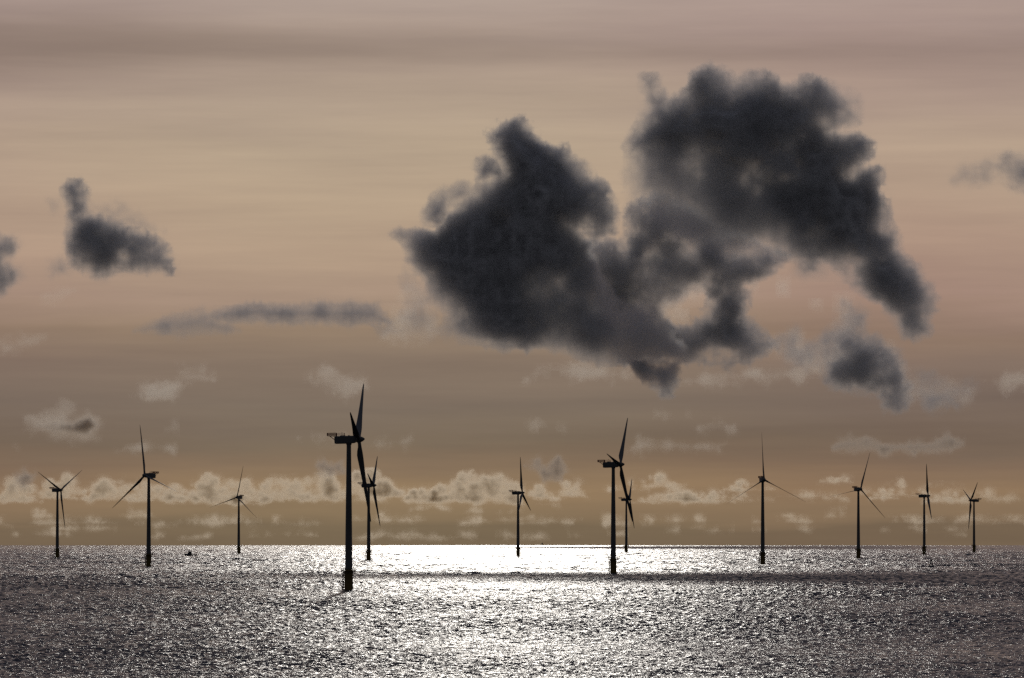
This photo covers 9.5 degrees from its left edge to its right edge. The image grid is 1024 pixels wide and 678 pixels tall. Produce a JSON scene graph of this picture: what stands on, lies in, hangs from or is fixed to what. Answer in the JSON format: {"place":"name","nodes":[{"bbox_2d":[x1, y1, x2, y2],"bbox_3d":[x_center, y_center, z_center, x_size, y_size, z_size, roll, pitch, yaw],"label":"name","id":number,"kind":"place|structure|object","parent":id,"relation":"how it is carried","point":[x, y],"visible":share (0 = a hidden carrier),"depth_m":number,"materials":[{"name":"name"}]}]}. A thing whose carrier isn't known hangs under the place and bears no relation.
{"place":"outdoors","nodes":[
{"label":"outdoors","id":0,"kind":"place"},
{"bbox_2d":[0,545,1023,677],"bbox_3d":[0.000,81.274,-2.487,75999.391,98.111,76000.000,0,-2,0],"label":"sea","id":1,"kind":"structure","parent":0,"point":[573,611],"depth_m":2391.00,"materials":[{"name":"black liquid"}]},
{"bbox_2d":[38,470,81,556],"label":"wind turbine","id":2,"kind":"object","parent":1,"relation":"in","point":[56,550],"visible":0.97,"depth_m":7235.70,"materials":[{"name":"grey paint"}]},
{"bbox_2d":[116,427,169,565],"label":"wind turbine","id":3,"kind":"object","parent":1,"relation":"in","point":[149,476],"visible":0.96,"depth_m":5384.03,"materials":[{"name":"grey paint"}]},
{"bbox_2d":[184,551,196,555],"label":"workboat","id":4,"kind":"object","parent":1,"relation":"on","point":[189,553],"visible":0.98,"depth_m":7848.18,"materials":[{"name":"paint"}]},
{"bbox_2d":[212,469,255,553],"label":"wind turbine","id":5,"kind":"object","parent":1,"relation":"in","point":[239,497],"visible":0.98,"depth_m":8671.91,"materials":[{"name":"grey paint"}]},
{"bbox_2d":[327,384,370,589],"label":"wind turbine","id":6,"kind":"object","parent":1,"relation":"in","point":[348,570],"visible":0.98,"depth_m":3264.64,"materials":[{"name":"grey paint"}]},
{"bbox_2d":[358,456,379,559],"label":"wind turbine","id":7,"kind":"object","parent":1,"relation":"in","point":[369,485],"visible":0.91,"depth_m":6529.69,"materials":[{"name":"grey paint"}]},
{"bbox_2d":[510,457,530,555],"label":"wind turbine","id":8,"kind":"object","parent":1,"relation":"in","point":[517,547],"visible":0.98,"depth_m":7729.01,"materials":[{"name":"grey paint"}]},
{"bbox_2d":[597,418,632,572],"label":"wind turbine","id":9,"kind":"object","parent":1,"relation":"in","point":[613,559],"visible":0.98,"depth_m":4508.46,"materials":[{"name":"grey paint"}]},
{"bbox_2d":[621,480,633,551],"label":"wind turbine","id":10,"kind":"object","parent":1,"relation":"in","point":[626,545],"visible":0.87,"depth_m":9237.29,"materials":[{"name":"grey paint"}]},
{"bbox_2d":[733,446,801,563],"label":"wind turbine","id":11,"kind":"object","parent":1,"relation":"in","point":[762,553],"visible":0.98,"depth_m":5825.26,"materials":[{"name":"grey paint"}]},
{"bbox_2d":[843,454,881,557],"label":"wind turbine","id":12,"kind":"object","parent":1,"relation":"in","point":[858,490],"visible":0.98,"depth_m":7100.41,"materials":[{"name":"grey paint"}]},
{"bbox_2d":[916,464,931,553],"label":"wind turbine","id":13,"kind":"object","parent":1,"relation":"in","point":[923,496],"visible":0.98,"depth_m":8353.18,"materials":[{"name":"grey paint"}]},
{"bbox_2d":[963,482,980,551],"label":"wind turbine","id":14,"kind":"object","parent":1,"relation":"in","point":[970,506],"visible":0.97,"depth_m":9467.17,"materials":[{"name":"grey paint"}]},
{"bbox_2d":[0,0,1023,544],"label":"sky","id":15,"kind":"structure","parent":0,"point":[727,230],"materials":[{"name":"beige"}]}
]}

